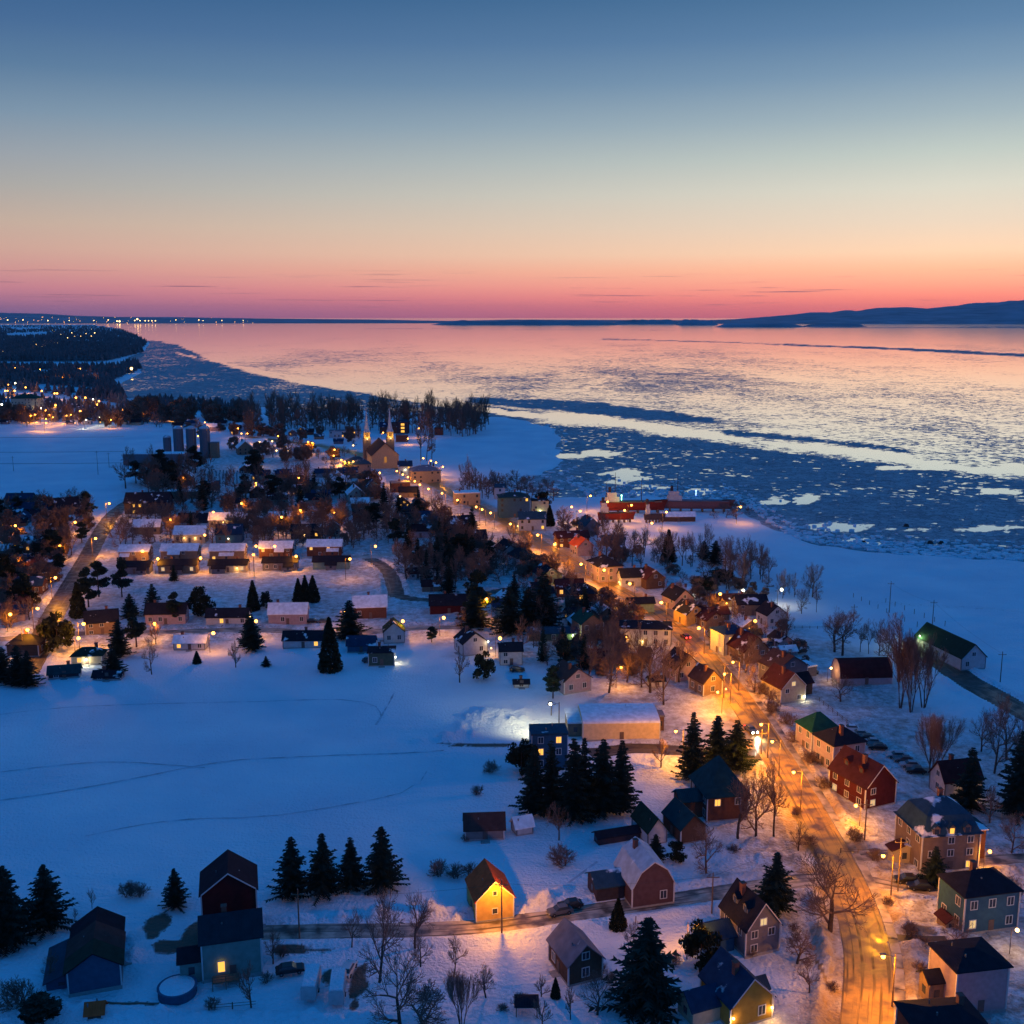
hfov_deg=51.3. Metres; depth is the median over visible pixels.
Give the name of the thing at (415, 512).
bare tree
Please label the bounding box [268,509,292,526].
house
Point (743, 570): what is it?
bare tree
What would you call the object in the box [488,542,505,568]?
bare tree
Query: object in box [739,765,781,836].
bare tree
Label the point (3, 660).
spruce tree
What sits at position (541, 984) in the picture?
bare tree
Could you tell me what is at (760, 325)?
island
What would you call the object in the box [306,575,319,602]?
cedar tree
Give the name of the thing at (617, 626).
bare tree
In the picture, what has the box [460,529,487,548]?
house
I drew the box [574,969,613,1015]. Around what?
bare tree
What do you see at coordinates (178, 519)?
bare tree
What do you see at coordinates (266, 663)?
spruce tree
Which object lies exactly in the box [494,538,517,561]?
house
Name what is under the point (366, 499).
house
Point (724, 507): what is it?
bare tree
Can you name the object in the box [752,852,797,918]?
spruce tree
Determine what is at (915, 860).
window
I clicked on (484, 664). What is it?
evergreen tree
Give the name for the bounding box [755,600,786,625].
house
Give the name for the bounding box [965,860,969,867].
window
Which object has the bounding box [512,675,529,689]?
house
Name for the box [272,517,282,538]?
bare tree
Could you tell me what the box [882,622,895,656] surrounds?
bare tree
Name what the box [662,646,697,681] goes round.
house
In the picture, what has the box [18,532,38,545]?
house
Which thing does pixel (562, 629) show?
spruce tree
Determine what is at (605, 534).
bare tree
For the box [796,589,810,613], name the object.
bare tree
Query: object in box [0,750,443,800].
snow track
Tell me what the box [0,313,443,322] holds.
hills
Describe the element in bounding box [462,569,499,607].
pine tree
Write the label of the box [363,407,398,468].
church
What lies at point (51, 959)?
bare tree
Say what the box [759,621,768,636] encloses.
bare tree
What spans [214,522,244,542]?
house
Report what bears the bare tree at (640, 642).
on the ground
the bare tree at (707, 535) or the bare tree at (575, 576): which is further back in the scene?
the bare tree at (707, 535)
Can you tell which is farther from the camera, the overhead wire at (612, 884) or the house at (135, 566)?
the house at (135, 566)
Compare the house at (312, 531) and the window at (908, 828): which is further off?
the house at (312, 531)
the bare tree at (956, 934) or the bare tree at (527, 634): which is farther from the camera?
the bare tree at (527, 634)
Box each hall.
[342,454,370,473]
[408,462,441,483]
[565,703,664,741]
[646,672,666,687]
[831,657,892,686]
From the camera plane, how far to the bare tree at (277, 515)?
504.29 m
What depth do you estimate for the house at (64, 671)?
300.69 m
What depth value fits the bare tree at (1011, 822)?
201.26 m
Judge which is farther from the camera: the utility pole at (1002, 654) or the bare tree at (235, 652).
the bare tree at (235, 652)
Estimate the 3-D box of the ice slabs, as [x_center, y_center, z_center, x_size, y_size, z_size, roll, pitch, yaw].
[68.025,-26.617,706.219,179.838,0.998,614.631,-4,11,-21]
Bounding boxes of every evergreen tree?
[0,553,20,577]
[9,578,37,600]
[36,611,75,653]
[185,586,215,616]
[259,591,272,608]
[472,650,495,679]
[505,738,539,775]
[534,492,551,504]
[666,840,687,862]
[678,917,722,972]
[699,577,713,591]
[709,569,722,579]
[718,570,734,582]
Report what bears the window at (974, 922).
in the house at (985, 900)
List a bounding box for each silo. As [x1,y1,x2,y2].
[163,435,171,451]
[173,426,183,451]
[185,426,196,456]
[199,425,209,457]
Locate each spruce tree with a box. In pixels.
[0,645,34,686]
[0,647,11,683]
[0,865,48,958]
[14,650,45,688]
[23,864,77,941]
[98,648,128,671]
[102,619,135,656]
[119,593,143,619]
[140,584,161,616]
[157,868,191,912]
[169,565,179,581]
[174,479,186,502]
[187,511,194,524]
[195,478,209,511]
[236,612,248,644]
[236,614,265,653]
[260,656,271,667]
[264,837,312,902]
[278,511,285,530]
[295,486,305,506]
[298,833,345,906]
[309,472,317,489]
[332,600,371,639]
[332,837,368,895]
[356,826,410,895]
[378,482,389,509]
[395,495,403,512]
[400,520,415,553]
[412,539,423,564]
[415,486,420,497]
[419,550,433,578]
[430,537,443,570]
[433,518,442,545]
[434,566,440,579]
[439,560,458,593]
[446,551,457,578]
[456,591,493,630]
[463,530,469,563]
[464,535,479,567]
[465,508,479,529]
[487,586,529,636]
[508,746,556,815]
[510,572,520,605]
[516,588,544,627]
[527,572,566,626]
[528,740,569,820]
[536,626,549,661]
[547,738,599,826]
[559,623,566,653]
[573,634,591,669]
[574,738,603,817]
[579,582,592,612]
[580,595,587,609]
[584,739,631,821]
[587,916,682,1023]
[607,740,642,812]
[649,834,665,862]
[670,712,708,781]
[694,541,710,558]
[699,715,744,769]
[703,540,727,565]
[724,720,761,773]
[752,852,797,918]
[916,846,949,888]
[949,747,991,814]
[986,730,1023,826]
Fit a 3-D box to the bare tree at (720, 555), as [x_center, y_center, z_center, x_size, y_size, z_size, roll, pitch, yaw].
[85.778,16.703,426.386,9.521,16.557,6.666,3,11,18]
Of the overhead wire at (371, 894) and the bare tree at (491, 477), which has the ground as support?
the bare tree at (491, 477)
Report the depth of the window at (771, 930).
170.15 m
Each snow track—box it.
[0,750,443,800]
[0,762,204,771]
[5,699,381,717]
[85,771,426,836]
[375,693,394,724]
[567,861,597,882]
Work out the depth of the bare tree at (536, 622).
327.47 m
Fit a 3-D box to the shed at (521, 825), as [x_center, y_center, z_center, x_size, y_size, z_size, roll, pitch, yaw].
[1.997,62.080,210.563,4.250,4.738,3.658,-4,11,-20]
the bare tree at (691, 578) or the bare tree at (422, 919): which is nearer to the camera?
the bare tree at (422, 919)
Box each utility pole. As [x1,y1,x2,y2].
[291,889,304,938]
[495,879,507,932]
[706,872,719,913]
[721,664,728,697]
[757,730,766,753]
[861,800,872,839]
[895,837,907,890]
[998,652,1006,681]
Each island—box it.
[432,320,625,324]
[615,319,678,323]
[676,319,717,324]
[716,323,803,326]
[804,323,866,326]
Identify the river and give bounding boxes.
[0,318,1023,561]
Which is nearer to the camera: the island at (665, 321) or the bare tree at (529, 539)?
the bare tree at (529, 539)
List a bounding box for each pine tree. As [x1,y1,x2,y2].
[0,499,6,512]
[3,590,14,603]
[9,496,23,508]
[9,545,24,554]
[11,572,32,590]
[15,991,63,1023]
[30,542,44,556]
[40,528,63,546]
[45,532,64,553]
[52,553,65,572]
[74,522,89,541]
[77,567,101,606]
[78,491,97,514]
[89,561,111,596]
[110,557,133,596]
[123,606,146,646]
[126,460,142,482]
[151,449,168,462]
[157,456,164,465]
[158,462,167,478]
[159,465,177,489]
[165,460,178,478]
[166,591,181,616]
[185,445,206,472]
[196,480,212,495]
[237,474,252,494]
[244,449,263,479]
[259,474,282,492]
[331,476,345,498]
[363,502,383,522]
[387,518,404,543]
[412,499,425,511]
[426,626,437,641]
[442,543,456,564]
[448,533,469,565]
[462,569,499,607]
[483,540,496,559]
[542,665,560,698]
[555,638,574,661]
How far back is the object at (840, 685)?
280.92 m
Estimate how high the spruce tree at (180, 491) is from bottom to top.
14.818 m
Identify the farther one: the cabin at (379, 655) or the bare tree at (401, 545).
the bare tree at (401, 545)
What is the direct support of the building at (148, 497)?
on the ground
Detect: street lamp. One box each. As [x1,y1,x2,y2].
[548,701,559,722]
[697,626,704,650]
[723,672,731,703]
[731,660,739,690]
[759,722,768,757]
[770,739,780,775]
[791,770,802,806]
[880,853,893,894]
[880,953,895,1006]
[1009,928,1018,953]
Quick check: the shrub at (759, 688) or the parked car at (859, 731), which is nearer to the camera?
the parked car at (859, 731)
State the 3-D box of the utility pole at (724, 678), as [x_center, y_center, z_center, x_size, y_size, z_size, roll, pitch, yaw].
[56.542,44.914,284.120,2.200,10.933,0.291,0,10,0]
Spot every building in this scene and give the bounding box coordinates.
[10,394,43,408]
[123,490,173,514]
[132,517,163,534]
[166,487,198,498]
[209,442,219,457]
[329,429,360,437]
[389,479,410,492]
[396,433,407,441]
[452,489,480,505]
[493,482,505,498]
[496,489,530,517]
[526,623,578,641]
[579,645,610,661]
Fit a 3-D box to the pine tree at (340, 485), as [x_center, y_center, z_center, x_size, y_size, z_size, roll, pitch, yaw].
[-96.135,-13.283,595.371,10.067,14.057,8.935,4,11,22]
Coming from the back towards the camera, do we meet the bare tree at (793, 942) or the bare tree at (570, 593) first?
the bare tree at (570, 593)
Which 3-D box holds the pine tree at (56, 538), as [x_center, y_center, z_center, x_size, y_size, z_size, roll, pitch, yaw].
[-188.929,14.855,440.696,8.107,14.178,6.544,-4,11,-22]
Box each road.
[0,596,624,640]
[13,502,123,673]
[98,520,500,560]
[121,494,446,516]
[247,437,893,1023]
[261,873,825,939]
[361,555,507,601]
[589,743,762,760]
[850,848,1023,865]
[863,877,937,895]
[920,652,1023,719]
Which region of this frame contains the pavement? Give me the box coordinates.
[699,637,904,1023]
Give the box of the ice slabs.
[510,424,1023,560]
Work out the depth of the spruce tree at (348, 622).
335.89 m
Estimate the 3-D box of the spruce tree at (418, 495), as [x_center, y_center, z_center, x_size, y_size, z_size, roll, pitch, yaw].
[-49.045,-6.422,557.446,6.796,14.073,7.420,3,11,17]
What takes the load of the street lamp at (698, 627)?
on the ground
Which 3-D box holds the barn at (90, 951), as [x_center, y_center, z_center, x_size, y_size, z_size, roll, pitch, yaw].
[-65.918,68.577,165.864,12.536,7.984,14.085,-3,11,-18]
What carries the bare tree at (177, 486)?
on the ground
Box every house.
[0,420,9,423]
[0,541,12,552]
[0,601,29,622]
[4,491,35,504]
[4,629,46,656]
[9,507,28,515]
[10,500,33,510]
[12,592,32,609]
[14,573,48,593]
[16,517,28,526]
[17,510,31,522]
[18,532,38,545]
[21,533,45,552]
[25,554,54,571]
[29,507,51,520]
[46,660,82,679]
[53,495,79,514]
[65,420,74,424]
[69,642,107,666]
[74,509,92,517]
[75,513,83,525]
[82,417,91,424]
[83,605,118,635]
[91,666,125,681]
[116,558,153,574]
[117,541,153,560]
[130,419,142,424]
[143,599,189,625]
[157,556,200,574]
[159,541,201,558]
[171,422,184,428]
[172,523,209,542]
[172,631,209,651]
[176,903,263,991]
[178,511,208,522]
[185,420,196,425]
[204,604,251,624]
[206,423,218,430]
[207,510,244,526]
[207,556,249,573]
[208,541,247,558]
[214,420,227,426]
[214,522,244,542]
[231,496,248,508]
[239,462,248,472]
[244,500,260,512]
[249,484,265,497]
[250,469,271,480]
[252,438,267,446]
[258,538,294,557]
[261,554,299,571]
[266,493,287,504]
[267,599,309,624]
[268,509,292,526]
[274,469,291,477]
[281,627,323,648]
[288,428,296,435]
[290,522,321,538]
[303,428,313,434]
[305,493,328,505]
[306,536,343,555]
[311,488,330,497]
[312,553,350,569]
[314,433,323,438]
[314,467,329,477]
[326,519,340,537]
[327,463,341,471]
[329,470,343,475]
[330,474,350,482]
[333,438,343,443]
[338,465,357,477]
[345,483,364,503]
[350,497,369,508]
[352,509,371,521]
[352,592,387,618]
[364,477,377,496]
[366,475,385,485]
[379,422,396,433]
[380,617,404,643]
[395,496,410,504]
[395,511,411,520]
[397,419,408,432]
[398,485,417,497]
[400,504,411,512]
[406,565,425,579]
[408,522,431,537]
[412,509,431,521]
[421,514,436,523]
[421,579,440,592]
[429,590,467,614]
[434,427,443,434]
[445,513,474,533]
[453,625,491,656]
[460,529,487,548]
[465,858,515,922]
[491,596,503,614]
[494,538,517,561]
[496,588,506,598]
[497,638,523,666]
[507,547,535,569]
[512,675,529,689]
[517,509,546,530]
[526,579,548,590]
[529,723,567,771]
[530,496,548,512]
[531,562,563,584]
[531,586,554,596]
[546,917,605,986]
[549,659,592,694]
[553,575,583,596]
[564,579,597,607]
[564,604,586,619]
[566,613,574,625]
[569,534,593,555]
[570,607,604,641]
[577,514,599,535]
[585,836,675,908]
[586,551,623,582]
[590,601,612,614]
[600,532,626,545]
[616,565,642,586]
[618,615,672,645]
[625,594,655,611]
[639,564,664,589]
[661,582,695,609]
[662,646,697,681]
[671,755,750,822]
[672,598,701,626]
[677,946,775,1023]
[688,662,726,696]
[692,878,782,958]
[695,605,723,629]
[705,603,730,619]
[708,590,739,606]
[709,622,749,655]
[726,627,770,664]
[730,591,768,615]
[730,613,758,628]
[749,625,763,637]
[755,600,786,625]
[757,647,817,678]
[760,663,814,703]
[766,629,792,646]
[776,641,798,654]
[794,711,837,751]
[811,724,867,769]
[827,744,898,809]
[885,787,989,872]
[893,992,988,1023]
[916,936,1013,1020]
[928,753,984,796]
[934,859,1023,936]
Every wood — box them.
[0,324,146,360]
[0,357,141,404]
[0,388,247,420]
[0,396,140,426]
[0,492,94,628]
[126,393,255,426]
[136,457,497,580]
[150,413,361,463]
[241,387,490,436]
[477,535,652,678]
[571,516,809,665]
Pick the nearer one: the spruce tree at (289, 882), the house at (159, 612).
the spruce tree at (289, 882)
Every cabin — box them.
[345,632,377,653]
[367,642,395,667]
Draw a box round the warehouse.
[914,622,987,670]
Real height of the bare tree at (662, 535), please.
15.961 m
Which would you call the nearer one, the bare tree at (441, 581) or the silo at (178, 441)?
the bare tree at (441, 581)
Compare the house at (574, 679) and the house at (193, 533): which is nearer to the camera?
the house at (574, 679)
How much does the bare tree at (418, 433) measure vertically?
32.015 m
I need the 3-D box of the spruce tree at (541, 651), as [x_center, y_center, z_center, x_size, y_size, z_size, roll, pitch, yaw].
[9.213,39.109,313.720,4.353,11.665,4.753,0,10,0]
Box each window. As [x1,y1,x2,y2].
[217,960,225,972]
[492,907,497,914]
[538,737,543,743]
[538,748,543,754]
[551,950,554,962]
[556,736,561,742]
[556,748,561,754]
[582,682,586,687]
[582,951,589,960]
[582,966,589,977]
[660,889,666,898]
[714,799,720,806]
[735,797,740,804]
[737,926,741,936]
[750,943,757,952]
[751,930,758,939]
[758,1004,765,1015]
[760,917,767,926]
[768,926,774,935]
[832,783,836,790]
[855,745,859,751]
[856,796,860,804]
[857,786,861,793]
[870,799,875,806]
[871,788,875,794]
[907,825,910,834]
[914,857,917,867]
[915,833,919,843]
[947,849,953,856]
[948,837,954,843]
[955,894,960,906]
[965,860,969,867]
[966,848,972,854]
[967,835,974,842]
[969,919,976,929]
[970,900,977,910]
[988,898,996,907]
[1005,915,1012,924]
[1007,896,1014,905]
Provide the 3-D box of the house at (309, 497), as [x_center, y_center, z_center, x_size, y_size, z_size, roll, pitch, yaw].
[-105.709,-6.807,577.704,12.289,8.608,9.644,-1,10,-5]
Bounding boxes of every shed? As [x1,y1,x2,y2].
[83,998,107,1020]
[123,451,186,464]
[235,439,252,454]
[463,811,505,843]
[509,814,535,835]
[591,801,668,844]
[660,511,696,521]
[682,583,692,594]
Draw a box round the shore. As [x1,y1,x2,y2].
[444,320,681,322]
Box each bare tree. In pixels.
[0,530,13,547]
[0,594,11,604]
[0,600,21,623]
[1,547,15,555]
[5,593,22,604]
[6,571,16,586]
[14,596,37,619]
[27,526,41,535]
[30,552,50,571]
[31,530,44,551]
[32,489,46,503]
[34,587,43,601]
[40,949,58,977]
[53,503,77,521]
[55,527,70,544]
[61,531,77,554]
[75,496,92,516]
[87,890,95,903]
[109,522,129,546]
[110,509,124,531]
[111,460,134,488]
[120,446,134,468]
[122,521,134,543]
[139,472,152,491]
[140,523,155,542]
[141,637,158,674]
[146,444,155,458]
[147,474,160,491]
[148,621,161,642]
[151,470,166,491]
[158,517,176,535]
[168,480,182,496]
[168,514,181,527]
[170,451,184,466]
[174,464,187,485]
[174,483,190,510]
[179,445,192,459]
[180,510,189,524]
[182,476,198,502]
[184,454,195,471]
[185,457,207,488]
[187,481,207,504]
[202,451,214,474]
[207,472,218,493]
[220,520,231,536]
[224,465,236,491]
[228,643,240,667]
[233,960,254,1007]
[234,515,245,523]
[241,465,252,483]
[250,473,262,493]
[252,459,261,479]
[257,524,267,540]
[262,520,274,540]
[263,927,283,963]
[265,511,279,524]
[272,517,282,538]
[278,458,299,479]
[284,496,295,510]
[286,503,298,522]
[289,507,305,525]
[291,466,305,486]
[295,457,310,481]
[299,462,318,483]
[301,480,309,496]
[313,516,331,536]
[328,517,338,536]
[329,455,342,473]
[331,502,350,520]
[333,460,356,490]
[336,501,351,524]
[341,905,364,947]
[344,518,356,541]
[348,492,362,508]
[350,508,367,531]
[359,884,404,982]
[362,944,430,1023]
[381,510,401,539]
[382,503,399,530]
[391,541,406,562]
[392,978,448,1023]
[393,547,413,579]
[396,549,414,575]
[405,891,433,948]
[407,504,422,523]
[407,529,425,553]
[409,931,433,966]
[414,421,424,457]
[414,546,425,566]
[415,557,428,582]
[422,510,434,523]
[423,508,435,525]
[424,419,432,460]
[425,489,444,509]
[425,530,433,556]
[428,422,435,458]
[428,543,441,573]
[431,498,448,513]
[432,568,445,591]
[433,505,454,530]
[433,526,448,546]
[433,559,444,576]
[442,968,481,1023]
[448,935,468,971]
[450,512,463,531]
[450,557,462,590]
[451,518,473,533]
[452,546,466,580]
[454,607,466,628]
[454,653,469,682]
[458,461,469,477]
[462,558,478,578]
[462,562,476,577]
[463,456,470,489]
[465,470,474,489]
[466,524,479,545]
[469,547,493,583]
[470,465,479,487]
[471,962,496,997]
[474,528,493,554]
[475,474,487,490]
[476,559,490,573]
[477,480,484,497]
[480,469,496,492]
[484,478,494,496]
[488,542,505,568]
[490,470,503,484]
[492,478,499,494]
[500,473,511,488]
[505,479,515,491]
[506,527,521,541]
[507,470,525,490]
[512,553,521,570]
[513,559,527,579]
[515,616,533,644]
[516,475,533,493]
[518,531,532,543]
[520,475,528,491]
[525,621,542,647]
[530,485,536,497]
[531,621,547,652]
[531,995,552,1023]
[533,480,543,493]
[534,568,543,581]
[534,595,549,626]
[535,975,550,996]
[541,477,553,490]
[543,639,553,664]
[544,482,560,500]
[545,802,569,839]
[551,633,571,658]
[553,599,564,621]
[554,571,563,582]
[555,505,573,524]
[555,556,562,568]
[556,524,570,530]
[557,509,569,524]
[557,518,570,530]
[560,578,580,606]
[562,555,574,574]
[564,983,574,1019]
[567,572,581,580]
[570,625,583,639]
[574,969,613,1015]
[580,621,599,645]
[583,637,606,674]
[588,542,598,558]
[589,520,599,537]
[592,599,607,615]
[592,614,608,641]
[593,519,618,555]
[595,537,608,554]
[597,510,607,529]
[597,617,630,692]
[598,516,609,529]
[600,621,619,647]
[602,521,627,559]
[602,617,616,642]
[608,523,627,548]
[608,598,620,613]
[609,620,629,641]
[612,542,621,560]
[615,548,624,564]
[618,637,640,681]
[622,921,641,947]
[625,534,640,565]
[628,619,651,686]
[629,631,676,692]
[631,529,639,547]
[635,547,644,564]
[639,525,653,556]
[649,537,660,562]
[649,640,678,704]
[652,738,669,767]
[654,526,663,559]
[657,530,677,564]
[658,574,667,590]
[674,639,696,682]
[675,534,692,565]
[685,532,691,559]
[687,575,700,585]
[688,532,699,566]
[688,821,723,875]
[693,524,714,559]
[694,594,701,604]
[697,542,706,563]
[698,595,711,606]
[703,618,719,637]
[708,595,723,606]
[710,570,725,580]
[716,534,737,567]
[718,504,728,513]
[719,550,735,588]
[722,536,740,569]
[722,573,734,588]
[726,550,740,572]
[727,776,771,838]
[728,647,740,659]
[732,550,750,588]
[732,606,750,622]
[733,636,764,672]
[735,535,760,568]
[737,558,750,582]
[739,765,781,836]
[740,552,752,580]
[744,662,766,691]
[745,546,757,578]
[746,617,758,636]
[751,545,767,579]
[758,553,769,581]
[758,757,790,836]
[759,544,769,574]
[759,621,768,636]
[760,548,777,581]
[763,685,780,702]
[775,573,786,591]
[775,604,795,638]
[779,569,789,597]
[785,927,816,967]
[790,821,809,850]
[791,572,797,596]
[794,957,819,992]
[795,848,879,932]
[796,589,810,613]
[799,561,823,596]
[805,579,811,596]
[813,583,820,611]
[822,607,862,655]
[823,606,852,651]
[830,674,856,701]
[856,624,869,651]
[860,619,875,653]
[869,619,888,655]
[874,612,921,681]
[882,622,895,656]
[889,634,921,708]
[896,627,935,712]
[902,632,950,707]
[914,712,965,774]
[940,914,974,940]
[968,708,994,751]
[976,784,1002,822]
[980,702,1016,773]
[990,693,1021,759]
[998,811,1023,853]
[1005,717,1023,746]
[1007,871,1023,902]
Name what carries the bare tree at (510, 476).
on the ground
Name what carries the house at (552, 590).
on the ground
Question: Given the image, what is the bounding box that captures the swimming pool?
[157,974,196,1004]
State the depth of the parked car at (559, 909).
181.20 m
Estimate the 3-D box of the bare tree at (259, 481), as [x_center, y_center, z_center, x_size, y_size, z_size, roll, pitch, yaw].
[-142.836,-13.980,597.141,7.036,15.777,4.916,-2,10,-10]
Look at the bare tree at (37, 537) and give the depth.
457.90 m
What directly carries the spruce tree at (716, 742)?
on the ground
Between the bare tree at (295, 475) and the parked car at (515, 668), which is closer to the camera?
the parked car at (515, 668)
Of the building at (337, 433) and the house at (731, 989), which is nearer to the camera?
the house at (731, 989)
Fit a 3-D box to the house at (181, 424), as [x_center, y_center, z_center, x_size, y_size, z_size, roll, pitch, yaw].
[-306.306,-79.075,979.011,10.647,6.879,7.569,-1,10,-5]
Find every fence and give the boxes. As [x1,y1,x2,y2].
[208,1001,255,1010]
[772,626,825,628]
[819,697,851,723]
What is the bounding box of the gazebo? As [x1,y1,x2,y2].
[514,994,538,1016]
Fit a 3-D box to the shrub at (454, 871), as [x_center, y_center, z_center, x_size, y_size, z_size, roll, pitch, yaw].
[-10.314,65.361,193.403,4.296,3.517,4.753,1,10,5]
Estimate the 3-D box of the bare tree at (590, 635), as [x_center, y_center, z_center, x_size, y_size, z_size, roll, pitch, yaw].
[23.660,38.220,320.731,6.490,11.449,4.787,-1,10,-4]
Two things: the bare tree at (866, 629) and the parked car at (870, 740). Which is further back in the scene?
the bare tree at (866, 629)
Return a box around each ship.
[597,482,635,522]
[600,472,667,512]
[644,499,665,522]
[661,482,735,511]
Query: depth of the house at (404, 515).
526.23 m
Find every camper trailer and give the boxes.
[300,964,320,1000]
[328,968,346,1004]
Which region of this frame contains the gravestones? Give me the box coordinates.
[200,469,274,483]
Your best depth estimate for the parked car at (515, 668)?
305.34 m
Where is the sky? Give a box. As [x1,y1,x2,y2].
[0,0,1023,317]
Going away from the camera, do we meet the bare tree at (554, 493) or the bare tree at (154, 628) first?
the bare tree at (154, 628)
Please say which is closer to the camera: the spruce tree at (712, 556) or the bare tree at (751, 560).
the bare tree at (751, 560)
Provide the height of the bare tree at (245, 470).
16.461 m
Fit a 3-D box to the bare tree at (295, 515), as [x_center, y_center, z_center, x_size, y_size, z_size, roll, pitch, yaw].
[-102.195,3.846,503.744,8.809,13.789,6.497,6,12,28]
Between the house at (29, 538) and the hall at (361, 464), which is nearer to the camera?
the house at (29, 538)
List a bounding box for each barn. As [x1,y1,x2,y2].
[42,906,131,997]
[198,849,265,927]
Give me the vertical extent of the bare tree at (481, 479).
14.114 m
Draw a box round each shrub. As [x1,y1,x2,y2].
[0,975,41,1013]
[117,879,138,897]
[128,882,149,897]
[204,995,222,1009]
[260,970,273,984]
[275,945,290,958]
[427,858,448,877]
[443,861,465,878]
[460,833,469,841]
[461,861,477,876]
[471,784,483,794]
[483,759,498,772]
[496,1003,508,1011]
[545,841,576,870]
[671,955,681,967]
[725,843,741,853]
[747,948,756,956]
[752,681,767,696]
[760,699,782,713]
[777,712,800,726]
[783,728,797,741]
[787,922,799,931]
[790,806,802,814]
[799,749,821,764]
[803,835,818,845]
[813,775,831,789]
[826,981,840,992]
[846,826,863,841]
[864,848,885,861]
[882,894,893,904]
[901,919,918,937]
[911,960,927,969]
[914,934,930,947]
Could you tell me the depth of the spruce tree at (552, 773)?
215.79 m
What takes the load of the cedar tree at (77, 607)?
on the ground
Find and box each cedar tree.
[68,582,86,618]
[192,651,201,664]
[246,580,260,611]
[291,578,304,601]
[299,575,309,601]
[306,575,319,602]
[317,616,343,673]
[546,505,554,526]
[550,977,560,1000]
[608,898,627,932]
[660,529,676,562]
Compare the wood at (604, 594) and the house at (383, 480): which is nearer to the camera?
the wood at (604, 594)
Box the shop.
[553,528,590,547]
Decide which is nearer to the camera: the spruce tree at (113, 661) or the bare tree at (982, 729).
the bare tree at (982, 729)
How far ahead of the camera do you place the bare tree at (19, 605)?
355.16 m
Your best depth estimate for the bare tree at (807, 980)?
159.56 m
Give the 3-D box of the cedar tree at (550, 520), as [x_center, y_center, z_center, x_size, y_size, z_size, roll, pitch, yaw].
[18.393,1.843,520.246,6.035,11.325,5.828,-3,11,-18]
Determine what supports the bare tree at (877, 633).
on the ground
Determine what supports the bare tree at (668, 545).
on the ground
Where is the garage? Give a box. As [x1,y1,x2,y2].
[661,797,707,843]
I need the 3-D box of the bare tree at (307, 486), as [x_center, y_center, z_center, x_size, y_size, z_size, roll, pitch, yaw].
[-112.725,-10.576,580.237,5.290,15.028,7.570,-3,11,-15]
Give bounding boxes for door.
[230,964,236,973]
[483,831,487,839]
[556,960,559,972]
[947,861,952,869]
[978,1000,984,1012]
[988,919,993,929]
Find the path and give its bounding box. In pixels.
[885,933,946,941]
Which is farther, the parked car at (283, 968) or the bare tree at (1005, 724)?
the bare tree at (1005, 724)
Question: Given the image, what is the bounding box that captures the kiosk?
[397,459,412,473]
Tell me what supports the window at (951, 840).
in the manor house at (952, 830)
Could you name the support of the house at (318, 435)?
on the ground
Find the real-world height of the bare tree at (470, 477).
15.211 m
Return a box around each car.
[275,961,304,976]
[307,618,317,622]
[317,618,325,622]
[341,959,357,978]
[362,656,367,662]
[509,666,524,671]
[546,902,573,917]
[556,897,583,908]
[680,633,690,638]
[744,724,758,733]
[765,641,772,646]
[845,723,859,729]
[851,728,867,733]
[860,733,874,737]
[864,737,880,744]
[867,742,887,750]
[885,750,905,758]
[893,754,913,762]
[893,873,918,883]
[899,760,920,767]
[905,765,926,774]
[906,879,933,891]
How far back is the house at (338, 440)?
857.07 m
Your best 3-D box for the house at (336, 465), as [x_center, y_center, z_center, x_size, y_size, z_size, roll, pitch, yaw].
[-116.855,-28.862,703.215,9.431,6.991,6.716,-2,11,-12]
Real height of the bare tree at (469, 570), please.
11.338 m
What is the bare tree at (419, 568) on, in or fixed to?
on the ground
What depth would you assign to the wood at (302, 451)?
821.65 m
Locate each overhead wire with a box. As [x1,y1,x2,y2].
[0,437,55,437]
[13,463,69,463]
[302,884,495,894]
[518,876,709,885]
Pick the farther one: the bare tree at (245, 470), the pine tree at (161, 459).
the pine tree at (161, 459)
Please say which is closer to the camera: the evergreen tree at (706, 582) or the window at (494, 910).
the window at (494, 910)
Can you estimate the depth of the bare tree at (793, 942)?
167.31 m
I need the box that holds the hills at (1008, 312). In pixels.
[676,300,1023,323]
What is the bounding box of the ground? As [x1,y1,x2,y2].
[0,325,1023,1023]
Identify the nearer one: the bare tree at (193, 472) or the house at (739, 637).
the house at (739, 637)
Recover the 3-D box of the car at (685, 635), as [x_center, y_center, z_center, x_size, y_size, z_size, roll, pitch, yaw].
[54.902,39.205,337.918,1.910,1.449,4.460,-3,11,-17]
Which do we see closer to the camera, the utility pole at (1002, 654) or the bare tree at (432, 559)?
the utility pole at (1002, 654)
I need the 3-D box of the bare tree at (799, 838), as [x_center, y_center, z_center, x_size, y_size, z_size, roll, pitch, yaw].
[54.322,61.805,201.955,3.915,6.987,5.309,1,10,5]
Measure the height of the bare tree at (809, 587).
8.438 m

